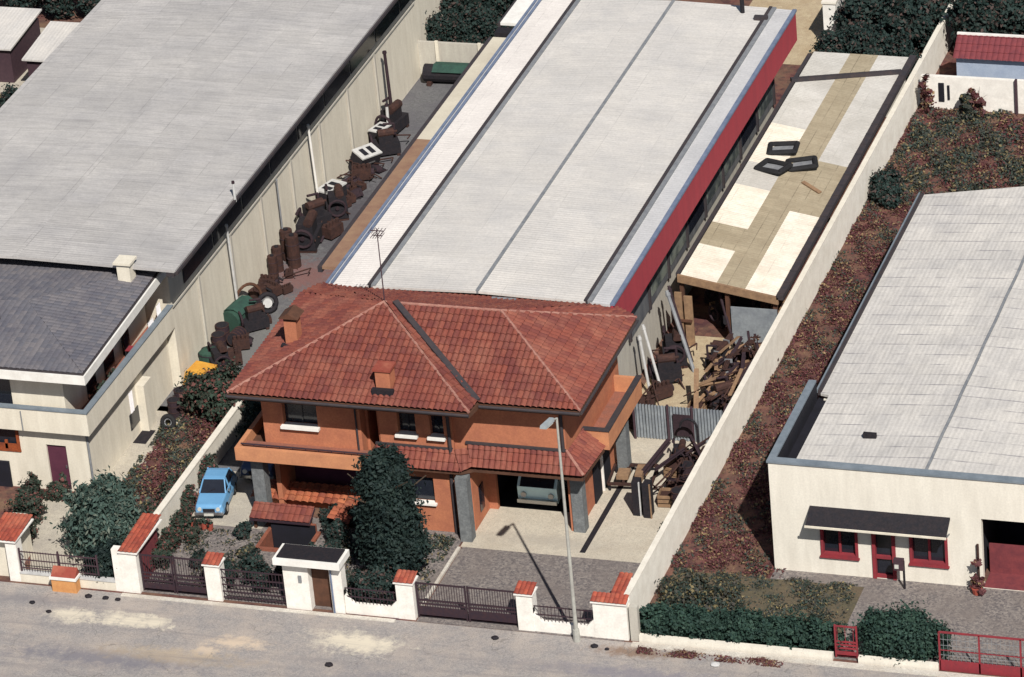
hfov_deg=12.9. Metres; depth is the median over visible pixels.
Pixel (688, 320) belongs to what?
timber board
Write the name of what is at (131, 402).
cloth
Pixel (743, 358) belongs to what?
steel beam
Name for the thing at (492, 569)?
gravel drive
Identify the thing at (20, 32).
garden shed
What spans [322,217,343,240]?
engine block
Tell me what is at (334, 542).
garden shrub
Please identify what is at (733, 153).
window
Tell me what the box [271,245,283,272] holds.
steel roll
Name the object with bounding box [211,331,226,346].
oil drum
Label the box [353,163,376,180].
engine block
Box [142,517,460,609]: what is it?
front garden
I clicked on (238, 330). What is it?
oil drum
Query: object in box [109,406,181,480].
side paving
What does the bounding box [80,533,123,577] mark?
garden bush
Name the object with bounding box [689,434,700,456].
steel beam
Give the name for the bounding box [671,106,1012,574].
weeds
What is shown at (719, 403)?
scrap strut
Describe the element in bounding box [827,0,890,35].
broadleaf tree
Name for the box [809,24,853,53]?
broadleaf tree
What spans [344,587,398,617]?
front wall
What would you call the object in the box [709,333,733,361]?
pipe bundle
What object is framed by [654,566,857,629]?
weeds
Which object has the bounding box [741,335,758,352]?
pipe bundle
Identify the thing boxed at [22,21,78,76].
garden shed
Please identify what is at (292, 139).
window
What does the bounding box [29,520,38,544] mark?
garden shrub
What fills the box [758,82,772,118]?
window
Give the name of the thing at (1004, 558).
garage door
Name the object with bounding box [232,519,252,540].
garden shrub
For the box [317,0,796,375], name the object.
factory hall
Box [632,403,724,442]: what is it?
corrugated fence
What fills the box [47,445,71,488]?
door
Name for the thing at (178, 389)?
oil drum
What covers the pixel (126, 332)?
balcony door
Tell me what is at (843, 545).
window
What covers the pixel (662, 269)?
window
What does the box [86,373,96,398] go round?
balcony door
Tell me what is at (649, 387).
scrap strut
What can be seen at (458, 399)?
brick house
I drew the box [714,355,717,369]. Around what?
timber plank
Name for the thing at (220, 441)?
boundary wall
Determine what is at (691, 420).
hoop stand
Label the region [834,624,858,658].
gate
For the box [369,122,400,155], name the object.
scrap machine
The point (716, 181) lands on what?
window
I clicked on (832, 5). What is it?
white hut
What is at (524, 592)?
gate pillar
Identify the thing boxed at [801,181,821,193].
plank
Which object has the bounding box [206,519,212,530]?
flower pot
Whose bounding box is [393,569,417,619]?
gate pillar
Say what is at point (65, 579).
utility box
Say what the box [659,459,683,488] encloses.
scrap strut
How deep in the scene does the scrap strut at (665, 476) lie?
173.51 m
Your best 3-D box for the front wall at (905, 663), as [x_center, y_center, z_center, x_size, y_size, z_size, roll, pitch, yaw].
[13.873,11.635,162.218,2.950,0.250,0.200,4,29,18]
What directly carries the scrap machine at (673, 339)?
on the side yard at (677, 398)
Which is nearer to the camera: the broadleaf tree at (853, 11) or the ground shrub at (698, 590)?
the ground shrub at (698, 590)
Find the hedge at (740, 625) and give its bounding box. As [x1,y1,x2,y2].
[639,600,848,651]
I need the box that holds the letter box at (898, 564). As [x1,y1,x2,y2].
[893,557,905,588]
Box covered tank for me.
[422,61,468,86]
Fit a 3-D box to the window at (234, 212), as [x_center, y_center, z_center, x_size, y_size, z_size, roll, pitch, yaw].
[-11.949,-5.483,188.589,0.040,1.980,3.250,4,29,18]
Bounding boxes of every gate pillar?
[201,551,227,601]
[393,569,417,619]
[513,580,537,630]
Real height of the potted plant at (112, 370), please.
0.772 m
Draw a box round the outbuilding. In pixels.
[953,32,1023,78]
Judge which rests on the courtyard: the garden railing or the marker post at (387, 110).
the marker post at (387, 110)
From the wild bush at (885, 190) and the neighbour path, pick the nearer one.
the neighbour path
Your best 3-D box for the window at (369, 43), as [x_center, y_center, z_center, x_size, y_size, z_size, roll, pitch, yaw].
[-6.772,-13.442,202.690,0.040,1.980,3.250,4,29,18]
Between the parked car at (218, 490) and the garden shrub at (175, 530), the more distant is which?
the parked car at (218, 490)
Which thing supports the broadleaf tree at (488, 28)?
on the ground at (702, 322)
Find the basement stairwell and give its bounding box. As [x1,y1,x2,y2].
[249,501,320,551]
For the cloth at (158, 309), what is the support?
hanging from the villa
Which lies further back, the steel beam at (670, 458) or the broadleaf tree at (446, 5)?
the broadleaf tree at (446, 5)
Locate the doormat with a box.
[133,430,155,443]
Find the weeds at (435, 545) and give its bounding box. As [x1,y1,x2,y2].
[279,528,456,604]
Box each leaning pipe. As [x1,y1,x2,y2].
[638,335,649,390]
[641,324,659,380]
[665,290,694,371]
[667,285,693,361]
[718,292,735,347]
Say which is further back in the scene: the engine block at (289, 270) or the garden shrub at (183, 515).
the engine block at (289, 270)
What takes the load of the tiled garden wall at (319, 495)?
on the ground at (702, 322)
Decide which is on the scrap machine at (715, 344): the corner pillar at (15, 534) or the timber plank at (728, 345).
the timber plank at (728, 345)
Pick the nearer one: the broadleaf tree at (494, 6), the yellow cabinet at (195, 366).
the yellow cabinet at (195, 366)
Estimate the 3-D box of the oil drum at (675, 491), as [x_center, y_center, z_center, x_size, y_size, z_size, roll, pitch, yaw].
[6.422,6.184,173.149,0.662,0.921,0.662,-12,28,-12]
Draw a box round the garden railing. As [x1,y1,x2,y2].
[220,568,286,604]
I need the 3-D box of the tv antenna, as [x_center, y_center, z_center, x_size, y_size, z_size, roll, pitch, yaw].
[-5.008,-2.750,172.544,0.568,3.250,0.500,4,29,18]
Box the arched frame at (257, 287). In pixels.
[235,282,261,299]
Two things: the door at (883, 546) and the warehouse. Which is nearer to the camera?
the door at (883, 546)
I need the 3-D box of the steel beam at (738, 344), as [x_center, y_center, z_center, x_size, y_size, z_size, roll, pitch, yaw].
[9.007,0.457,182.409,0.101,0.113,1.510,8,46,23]
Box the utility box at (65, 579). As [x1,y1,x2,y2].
[49,565,80,593]
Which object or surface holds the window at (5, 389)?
in the villa
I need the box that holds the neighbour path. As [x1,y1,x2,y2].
[30,496,86,574]
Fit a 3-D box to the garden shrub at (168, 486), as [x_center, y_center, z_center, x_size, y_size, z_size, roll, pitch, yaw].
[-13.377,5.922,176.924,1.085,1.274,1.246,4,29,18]
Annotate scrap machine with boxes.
[207,340,230,373]
[238,298,269,334]
[294,207,322,252]
[302,192,332,223]
[325,184,348,220]
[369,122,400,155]
[375,97,408,133]
[647,347,682,384]
[662,325,687,368]
[671,437,688,459]
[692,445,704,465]
[703,375,733,410]
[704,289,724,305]
[705,340,736,368]
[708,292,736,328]
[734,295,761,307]
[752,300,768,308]
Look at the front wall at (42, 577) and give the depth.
171.91 m
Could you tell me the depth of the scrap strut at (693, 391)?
179.47 m
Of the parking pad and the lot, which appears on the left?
the parking pad
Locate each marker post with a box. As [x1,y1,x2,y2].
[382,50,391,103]
[385,103,388,122]
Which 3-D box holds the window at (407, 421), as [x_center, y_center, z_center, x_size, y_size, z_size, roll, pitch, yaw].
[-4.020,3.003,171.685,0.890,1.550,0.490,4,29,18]
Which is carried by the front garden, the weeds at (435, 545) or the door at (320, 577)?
the weeds at (435, 545)
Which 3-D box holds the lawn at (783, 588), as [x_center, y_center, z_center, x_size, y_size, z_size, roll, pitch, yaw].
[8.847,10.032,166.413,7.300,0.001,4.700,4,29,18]
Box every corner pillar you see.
[0,512,33,581]
[111,513,161,593]
[590,572,632,640]
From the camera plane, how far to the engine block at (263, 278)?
192.60 m
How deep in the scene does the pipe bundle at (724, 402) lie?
179.34 m
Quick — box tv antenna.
[368,227,385,299]
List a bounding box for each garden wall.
[250,479,361,528]
[921,74,1023,114]
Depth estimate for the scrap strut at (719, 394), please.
179.42 m
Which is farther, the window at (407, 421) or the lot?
the lot
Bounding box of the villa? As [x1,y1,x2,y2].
[0,255,174,491]
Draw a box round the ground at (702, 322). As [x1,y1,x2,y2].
[0,0,1023,676]
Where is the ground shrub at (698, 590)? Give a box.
[655,565,741,611]
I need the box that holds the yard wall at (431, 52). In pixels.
[418,40,482,75]
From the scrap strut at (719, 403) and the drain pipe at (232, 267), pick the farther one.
the drain pipe at (232, 267)
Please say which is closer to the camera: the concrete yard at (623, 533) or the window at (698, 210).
the concrete yard at (623, 533)
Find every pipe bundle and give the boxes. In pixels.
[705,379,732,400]
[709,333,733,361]
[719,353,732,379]
[720,380,733,406]
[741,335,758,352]
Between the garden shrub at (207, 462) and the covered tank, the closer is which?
the garden shrub at (207, 462)
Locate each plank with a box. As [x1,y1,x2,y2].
[692,384,714,407]
[694,368,698,408]
[699,370,735,385]
[699,380,725,386]
[701,365,722,386]
[704,359,714,371]
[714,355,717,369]
[718,336,739,352]
[718,338,759,358]
[728,368,742,395]
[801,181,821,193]
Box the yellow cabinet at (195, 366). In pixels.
[184,360,216,381]
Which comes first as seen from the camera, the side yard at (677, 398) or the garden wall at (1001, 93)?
the side yard at (677, 398)
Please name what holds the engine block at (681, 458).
on the concrete yard at (623, 533)
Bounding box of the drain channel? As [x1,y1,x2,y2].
[579,467,634,552]
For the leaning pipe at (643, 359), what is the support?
on the side yard at (677, 398)
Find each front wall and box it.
[17,548,116,590]
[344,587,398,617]
[533,605,594,636]
[639,633,833,660]
[858,655,938,670]
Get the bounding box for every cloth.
[128,390,134,413]
[156,302,160,315]
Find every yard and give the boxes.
[0,28,44,92]
[460,432,706,562]
[629,336,755,431]
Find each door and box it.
[0,460,12,486]
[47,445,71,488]
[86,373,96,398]
[103,349,115,377]
[121,328,130,354]
[271,523,315,547]
[311,568,332,606]
[592,459,602,503]
[603,450,610,488]
[871,534,896,580]
[989,543,1023,574]
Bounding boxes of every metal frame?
[607,463,658,490]
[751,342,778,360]
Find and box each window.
[0,379,12,403]
[0,429,21,451]
[129,405,139,430]
[182,233,212,282]
[212,197,241,245]
[241,162,270,208]
[269,128,297,173]
[280,403,319,431]
[297,95,323,139]
[323,62,349,105]
[349,31,374,73]
[374,0,399,41]
[395,413,418,438]
[399,0,409,11]
[409,476,437,505]
[427,415,445,441]
[478,481,484,511]
[651,255,667,295]
[670,225,685,264]
[688,195,703,233]
[706,166,721,204]
[724,138,739,174]
[741,110,755,146]
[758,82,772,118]
[820,529,859,560]
[909,537,949,568]
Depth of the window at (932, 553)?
166.61 m
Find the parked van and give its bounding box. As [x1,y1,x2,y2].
[517,476,567,505]
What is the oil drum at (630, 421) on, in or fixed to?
on the side yard at (677, 398)
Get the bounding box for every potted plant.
[96,380,105,391]
[108,367,115,376]
[969,557,986,595]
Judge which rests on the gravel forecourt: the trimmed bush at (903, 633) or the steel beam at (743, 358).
the trimmed bush at (903, 633)
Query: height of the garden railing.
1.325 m
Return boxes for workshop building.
[766,186,1023,590]
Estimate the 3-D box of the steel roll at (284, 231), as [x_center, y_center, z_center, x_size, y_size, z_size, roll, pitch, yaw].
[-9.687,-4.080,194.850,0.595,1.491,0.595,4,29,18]
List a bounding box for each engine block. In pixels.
[181,404,189,413]
[227,343,242,365]
[232,334,253,350]
[248,282,266,300]
[258,274,283,283]
[264,278,281,296]
[282,282,293,294]
[284,266,293,278]
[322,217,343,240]
[346,189,355,203]
[346,197,351,207]
[349,181,357,190]
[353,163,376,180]
[356,180,366,190]
[638,391,655,404]
[650,380,673,401]
[666,481,683,487]
[676,455,692,463]
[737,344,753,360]
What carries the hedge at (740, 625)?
on the ground at (702, 322)
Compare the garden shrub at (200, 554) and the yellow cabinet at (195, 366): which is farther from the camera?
the yellow cabinet at (195, 366)
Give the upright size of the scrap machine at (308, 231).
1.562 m
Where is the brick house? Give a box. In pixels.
[225,282,641,541]
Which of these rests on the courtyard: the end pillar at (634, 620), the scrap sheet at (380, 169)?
the scrap sheet at (380, 169)
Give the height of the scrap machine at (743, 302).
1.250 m
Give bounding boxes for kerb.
[121,593,994,676]
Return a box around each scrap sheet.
[343,175,361,190]
[351,187,363,199]
[372,164,387,173]
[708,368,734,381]
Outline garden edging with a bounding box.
[417,546,460,617]
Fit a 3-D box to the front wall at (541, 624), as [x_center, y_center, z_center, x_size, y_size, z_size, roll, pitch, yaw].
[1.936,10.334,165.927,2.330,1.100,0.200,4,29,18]
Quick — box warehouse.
[0,0,442,386]
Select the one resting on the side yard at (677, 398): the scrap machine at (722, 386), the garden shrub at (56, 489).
the scrap machine at (722, 386)
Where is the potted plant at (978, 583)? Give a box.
[969,557,986,595]
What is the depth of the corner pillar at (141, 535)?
171.22 m
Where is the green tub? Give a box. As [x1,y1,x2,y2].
[198,345,215,362]
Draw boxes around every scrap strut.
[282,267,310,277]
[348,162,358,185]
[393,134,410,138]
[641,380,657,396]
[651,379,661,404]
[653,468,673,489]
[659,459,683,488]
[674,374,685,389]
[683,387,704,396]
[683,436,710,454]
[684,450,698,458]
[710,379,741,400]
[714,369,738,381]
[714,386,734,409]
[733,336,755,357]
[745,342,755,357]
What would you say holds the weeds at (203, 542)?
on the front garden
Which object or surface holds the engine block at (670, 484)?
on the concrete yard at (623, 533)
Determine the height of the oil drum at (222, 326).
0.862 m
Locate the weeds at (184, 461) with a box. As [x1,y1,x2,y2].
[123,409,218,521]
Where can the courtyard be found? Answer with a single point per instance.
(421, 100)
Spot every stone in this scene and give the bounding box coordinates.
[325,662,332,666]
[711,662,719,666]
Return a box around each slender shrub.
[918,73,936,113]
[959,93,972,112]
[966,87,987,117]
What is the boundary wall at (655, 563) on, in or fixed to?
on the ground at (702, 322)
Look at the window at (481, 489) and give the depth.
173.55 m
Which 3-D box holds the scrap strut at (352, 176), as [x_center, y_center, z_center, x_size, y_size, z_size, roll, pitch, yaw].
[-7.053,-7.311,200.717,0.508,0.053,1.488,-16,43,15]
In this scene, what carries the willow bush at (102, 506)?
on the ground at (702, 322)
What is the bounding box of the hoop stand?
[679,418,700,453]
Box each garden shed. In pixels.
[0,7,41,82]
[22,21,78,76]
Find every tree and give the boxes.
[0,0,40,7]
[0,82,18,107]
[34,0,76,18]
[75,0,100,14]
[174,356,248,426]
[344,441,434,574]
[425,7,457,41]
[439,0,467,14]
[442,3,494,43]
[456,0,510,19]
[476,10,514,43]
[504,0,513,9]
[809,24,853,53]
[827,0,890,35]
[838,20,894,55]
[870,0,947,53]
[878,30,922,80]
[929,0,950,17]
[943,0,1018,47]
[996,0,1023,34]
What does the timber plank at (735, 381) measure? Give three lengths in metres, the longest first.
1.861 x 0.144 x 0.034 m
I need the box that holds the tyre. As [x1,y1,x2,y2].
[160,414,175,427]
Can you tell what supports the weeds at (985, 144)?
on the ground at (702, 322)
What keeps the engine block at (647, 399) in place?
on the side yard at (677, 398)
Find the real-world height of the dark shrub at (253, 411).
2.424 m
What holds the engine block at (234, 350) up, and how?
on the courtyard
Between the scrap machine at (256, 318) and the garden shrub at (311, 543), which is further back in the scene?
the scrap machine at (256, 318)
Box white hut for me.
[821,0,843,30]
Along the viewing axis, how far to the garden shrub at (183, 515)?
174.80 m
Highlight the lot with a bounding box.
[749,0,823,64]
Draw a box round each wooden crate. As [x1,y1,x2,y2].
[657,487,671,507]
[663,458,678,477]
[687,397,707,408]
[734,359,750,372]
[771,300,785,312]
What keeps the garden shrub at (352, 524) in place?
on the front garden
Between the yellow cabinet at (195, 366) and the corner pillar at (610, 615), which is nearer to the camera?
the corner pillar at (610, 615)
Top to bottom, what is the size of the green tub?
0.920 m
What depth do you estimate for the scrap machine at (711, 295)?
187.79 m
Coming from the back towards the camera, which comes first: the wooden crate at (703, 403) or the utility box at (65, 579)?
the wooden crate at (703, 403)
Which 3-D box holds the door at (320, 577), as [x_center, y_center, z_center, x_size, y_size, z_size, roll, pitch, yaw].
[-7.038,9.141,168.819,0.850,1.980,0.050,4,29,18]
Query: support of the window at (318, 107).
in the warehouse
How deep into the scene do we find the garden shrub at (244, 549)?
172.75 m
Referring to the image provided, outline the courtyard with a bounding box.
[157,76,453,471]
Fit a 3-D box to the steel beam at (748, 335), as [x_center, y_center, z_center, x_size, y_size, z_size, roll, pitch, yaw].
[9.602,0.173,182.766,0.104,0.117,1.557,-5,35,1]
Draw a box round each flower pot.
[201,518,208,529]
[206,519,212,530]
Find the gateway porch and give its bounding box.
[272,543,349,613]
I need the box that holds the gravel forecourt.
[770,569,1023,666]
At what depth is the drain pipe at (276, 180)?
194.08 m
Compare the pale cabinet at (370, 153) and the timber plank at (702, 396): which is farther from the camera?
the pale cabinet at (370, 153)
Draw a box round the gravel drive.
[417,547,639,640]
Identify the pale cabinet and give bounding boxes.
[315,179,346,209]
[348,143,382,169]
[368,121,391,138]
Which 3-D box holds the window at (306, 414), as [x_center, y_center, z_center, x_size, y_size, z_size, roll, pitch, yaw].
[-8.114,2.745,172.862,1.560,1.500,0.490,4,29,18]
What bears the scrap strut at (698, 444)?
on the steel beam at (698, 446)
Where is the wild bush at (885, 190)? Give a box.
[868,162,903,209]
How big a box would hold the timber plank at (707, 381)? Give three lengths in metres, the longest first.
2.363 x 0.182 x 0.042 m
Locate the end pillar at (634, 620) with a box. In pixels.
[628,604,640,640]
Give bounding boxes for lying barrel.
[223,295,256,331]
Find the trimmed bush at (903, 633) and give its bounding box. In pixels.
[849,598,954,664]
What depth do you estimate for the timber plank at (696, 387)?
179.39 m
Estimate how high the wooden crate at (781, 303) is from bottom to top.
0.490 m
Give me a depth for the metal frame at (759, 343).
183.74 m
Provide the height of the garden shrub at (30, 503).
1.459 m
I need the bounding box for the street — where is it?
[0,581,934,676]
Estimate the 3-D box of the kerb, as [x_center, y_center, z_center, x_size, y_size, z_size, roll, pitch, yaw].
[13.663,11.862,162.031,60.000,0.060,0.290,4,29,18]
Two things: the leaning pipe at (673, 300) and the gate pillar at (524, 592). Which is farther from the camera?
the leaning pipe at (673, 300)
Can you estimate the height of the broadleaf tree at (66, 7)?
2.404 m
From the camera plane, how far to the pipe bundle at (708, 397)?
179.39 m
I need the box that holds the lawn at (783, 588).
[641,570,863,650]
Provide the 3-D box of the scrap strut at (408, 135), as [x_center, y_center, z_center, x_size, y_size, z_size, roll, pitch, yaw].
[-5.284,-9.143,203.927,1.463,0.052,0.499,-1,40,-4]
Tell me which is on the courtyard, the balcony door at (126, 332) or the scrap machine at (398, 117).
the scrap machine at (398, 117)
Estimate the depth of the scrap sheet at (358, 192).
199.93 m
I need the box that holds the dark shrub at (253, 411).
[235,400,261,438]
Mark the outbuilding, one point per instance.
(991, 55)
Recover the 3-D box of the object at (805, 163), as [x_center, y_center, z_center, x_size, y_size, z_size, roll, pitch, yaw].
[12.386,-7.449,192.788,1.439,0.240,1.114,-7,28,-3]
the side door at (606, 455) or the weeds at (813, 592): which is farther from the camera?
the side door at (606, 455)
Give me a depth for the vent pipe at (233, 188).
185.86 m
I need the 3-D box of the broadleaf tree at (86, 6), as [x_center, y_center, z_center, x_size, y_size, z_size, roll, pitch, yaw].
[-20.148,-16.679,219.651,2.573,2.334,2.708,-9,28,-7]
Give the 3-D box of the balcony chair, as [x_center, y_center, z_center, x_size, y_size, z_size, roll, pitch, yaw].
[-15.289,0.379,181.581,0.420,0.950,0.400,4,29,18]
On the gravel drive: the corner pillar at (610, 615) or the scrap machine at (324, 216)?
the corner pillar at (610, 615)
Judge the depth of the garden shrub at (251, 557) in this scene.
171.56 m
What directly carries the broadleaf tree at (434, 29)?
on the ground at (702, 322)
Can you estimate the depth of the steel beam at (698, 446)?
175.62 m
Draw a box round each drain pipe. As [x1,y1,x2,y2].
[225,224,237,299]
[275,178,282,228]
[307,124,318,192]
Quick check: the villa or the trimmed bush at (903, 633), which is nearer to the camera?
the trimmed bush at (903, 633)
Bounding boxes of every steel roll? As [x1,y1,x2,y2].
[267,254,278,275]
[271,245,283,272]
[279,227,291,261]
[285,233,301,268]
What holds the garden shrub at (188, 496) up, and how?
on the ground at (702, 322)
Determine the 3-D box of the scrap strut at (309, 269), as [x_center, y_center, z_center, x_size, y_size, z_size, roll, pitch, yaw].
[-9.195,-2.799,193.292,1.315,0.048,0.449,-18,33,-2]
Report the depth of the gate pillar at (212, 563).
169.90 m
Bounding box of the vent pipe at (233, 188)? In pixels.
[231,180,236,201]
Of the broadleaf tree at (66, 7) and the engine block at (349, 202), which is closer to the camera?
the engine block at (349, 202)
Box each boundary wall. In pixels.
[153,400,246,537]
[624,0,956,634]
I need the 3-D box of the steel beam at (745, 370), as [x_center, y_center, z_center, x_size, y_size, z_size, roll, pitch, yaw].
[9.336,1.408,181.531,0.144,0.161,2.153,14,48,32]
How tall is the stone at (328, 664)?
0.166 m
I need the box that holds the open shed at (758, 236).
[676,51,916,343]
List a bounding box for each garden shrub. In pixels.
[4,485,47,524]
[14,471,44,500]
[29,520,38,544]
[41,472,70,501]
[140,497,161,513]
[150,531,173,569]
[157,472,178,499]
[158,516,182,552]
[170,505,193,534]
[180,484,197,510]
[183,519,203,544]
[188,548,206,570]
[197,453,218,485]
[205,556,244,588]
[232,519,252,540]
[236,542,254,557]
[237,547,263,572]
[240,558,277,592]
[273,565,282,579]
[307,541,322,546]
[317,503,337,523]
[320,518,347,542]
[322,533,341,548]
[345,505,362,527]
[345,531,362,557]
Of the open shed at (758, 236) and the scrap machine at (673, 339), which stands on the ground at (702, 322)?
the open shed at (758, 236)
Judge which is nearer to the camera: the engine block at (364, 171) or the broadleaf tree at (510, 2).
the engine block at (364, 171)
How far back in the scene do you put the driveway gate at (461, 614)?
167.11 m
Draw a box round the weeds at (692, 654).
[636,645,784,667]
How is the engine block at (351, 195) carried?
on the courtyard
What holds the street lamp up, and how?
on the street
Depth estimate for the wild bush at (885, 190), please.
194.81 m
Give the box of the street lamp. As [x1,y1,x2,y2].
[540,417,580,642]
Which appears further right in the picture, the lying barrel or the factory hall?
the factory hall
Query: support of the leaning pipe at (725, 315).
on the side yard at (677, 398)
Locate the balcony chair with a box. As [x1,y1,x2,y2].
[123,335,133,354]
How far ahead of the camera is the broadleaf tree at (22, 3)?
220.34 m
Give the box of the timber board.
[674,292,695,345]
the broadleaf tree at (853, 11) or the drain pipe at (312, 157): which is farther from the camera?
the broadleaf tree at (853, 11)
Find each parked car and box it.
[195,467,237,515]
[239,461,275,479]
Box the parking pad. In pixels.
[192,471,275,528]
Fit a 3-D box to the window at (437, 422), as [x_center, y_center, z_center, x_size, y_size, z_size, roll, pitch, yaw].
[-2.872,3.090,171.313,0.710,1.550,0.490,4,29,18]
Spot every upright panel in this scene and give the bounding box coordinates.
[631,477,642,516]
[641,479,654,518]
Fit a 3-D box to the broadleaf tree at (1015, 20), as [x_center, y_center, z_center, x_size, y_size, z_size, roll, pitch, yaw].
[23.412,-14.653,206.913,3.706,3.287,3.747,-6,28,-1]
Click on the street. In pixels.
(79, 634)
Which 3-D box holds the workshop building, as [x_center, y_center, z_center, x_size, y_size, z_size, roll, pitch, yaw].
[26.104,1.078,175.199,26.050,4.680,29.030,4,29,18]
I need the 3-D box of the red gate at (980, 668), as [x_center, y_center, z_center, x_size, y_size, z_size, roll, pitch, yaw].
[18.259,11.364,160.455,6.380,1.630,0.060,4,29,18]
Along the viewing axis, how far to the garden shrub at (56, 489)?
177.93 m
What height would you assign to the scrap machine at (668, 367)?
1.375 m
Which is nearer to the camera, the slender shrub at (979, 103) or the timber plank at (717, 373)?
the timber plank at (717, 373)
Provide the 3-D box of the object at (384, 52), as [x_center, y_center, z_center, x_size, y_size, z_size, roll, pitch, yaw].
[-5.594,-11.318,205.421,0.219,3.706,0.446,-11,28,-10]
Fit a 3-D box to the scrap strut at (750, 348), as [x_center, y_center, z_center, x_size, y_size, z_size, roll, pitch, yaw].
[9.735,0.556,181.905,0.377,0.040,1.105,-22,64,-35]
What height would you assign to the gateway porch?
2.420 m
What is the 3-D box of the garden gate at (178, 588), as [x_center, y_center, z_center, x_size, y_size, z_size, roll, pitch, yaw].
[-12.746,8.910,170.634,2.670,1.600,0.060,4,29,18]
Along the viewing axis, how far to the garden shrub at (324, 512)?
174.54 m
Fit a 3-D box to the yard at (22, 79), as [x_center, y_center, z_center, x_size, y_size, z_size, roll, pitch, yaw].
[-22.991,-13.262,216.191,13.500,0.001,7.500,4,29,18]
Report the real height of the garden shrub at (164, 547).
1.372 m
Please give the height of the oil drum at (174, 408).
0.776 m
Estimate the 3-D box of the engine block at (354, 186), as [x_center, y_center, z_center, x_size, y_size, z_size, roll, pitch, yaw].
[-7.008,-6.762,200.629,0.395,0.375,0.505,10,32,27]
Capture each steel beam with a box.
[642,439,670,476]
[655,448,684,470]
[667,477,686,481]
[685,441,705,455]
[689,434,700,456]
[703,375,713,399]
[714,348,733,365]
[718,362,740,383]
[732,336,742,358]
[734,358,753,390]
[739,352,745,383]
[747,331,752,354]
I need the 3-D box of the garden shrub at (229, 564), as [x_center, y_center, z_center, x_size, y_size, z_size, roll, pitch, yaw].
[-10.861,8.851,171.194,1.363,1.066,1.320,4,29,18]
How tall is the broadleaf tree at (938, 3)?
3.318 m
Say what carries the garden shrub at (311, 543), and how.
on the front garden
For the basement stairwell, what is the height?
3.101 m
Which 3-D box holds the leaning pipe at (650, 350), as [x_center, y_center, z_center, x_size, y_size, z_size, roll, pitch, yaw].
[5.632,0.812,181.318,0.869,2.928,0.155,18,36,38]
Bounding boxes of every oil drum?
[166,396,180,418]
[173,386,185,404]
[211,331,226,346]
[215,321,229,344]
[226,326,246,345]
[628,413,633,429]
[670,486,682,504]
[678,460,693,483]
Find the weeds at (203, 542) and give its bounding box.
[154,527,263,587]
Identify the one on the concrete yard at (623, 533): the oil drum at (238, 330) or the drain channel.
the drain channel
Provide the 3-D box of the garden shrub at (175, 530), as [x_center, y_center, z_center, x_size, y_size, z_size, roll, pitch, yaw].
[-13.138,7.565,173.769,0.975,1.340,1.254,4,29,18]
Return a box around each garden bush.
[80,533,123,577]
[346,560,399,604]
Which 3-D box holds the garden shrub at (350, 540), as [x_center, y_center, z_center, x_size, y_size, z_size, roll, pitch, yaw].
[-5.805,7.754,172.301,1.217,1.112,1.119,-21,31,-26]
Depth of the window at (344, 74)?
200.14 m
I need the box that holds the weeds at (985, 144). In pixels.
[874,105,1023,205]
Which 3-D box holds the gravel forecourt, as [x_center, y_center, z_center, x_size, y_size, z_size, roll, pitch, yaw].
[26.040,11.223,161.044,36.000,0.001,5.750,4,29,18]
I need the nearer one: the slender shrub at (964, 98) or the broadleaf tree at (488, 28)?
the slender shrub at (964, 98)
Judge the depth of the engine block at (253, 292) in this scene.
191.78 m
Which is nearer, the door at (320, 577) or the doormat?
the door at (320, 577)
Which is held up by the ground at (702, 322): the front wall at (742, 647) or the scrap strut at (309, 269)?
the front wall at (742, 647)
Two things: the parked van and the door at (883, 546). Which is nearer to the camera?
the door at (883, 546)
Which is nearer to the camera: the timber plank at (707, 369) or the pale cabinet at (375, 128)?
the timber plank at (707, 369)
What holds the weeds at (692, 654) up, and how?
on the street
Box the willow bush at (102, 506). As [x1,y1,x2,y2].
[49,465,156,566]
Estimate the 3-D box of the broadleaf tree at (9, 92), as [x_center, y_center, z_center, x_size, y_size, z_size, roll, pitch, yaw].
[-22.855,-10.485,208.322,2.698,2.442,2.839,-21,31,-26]
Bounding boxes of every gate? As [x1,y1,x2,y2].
[139,553,206,594]
[415,581,517,624]
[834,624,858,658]
[938,631,1023,676]

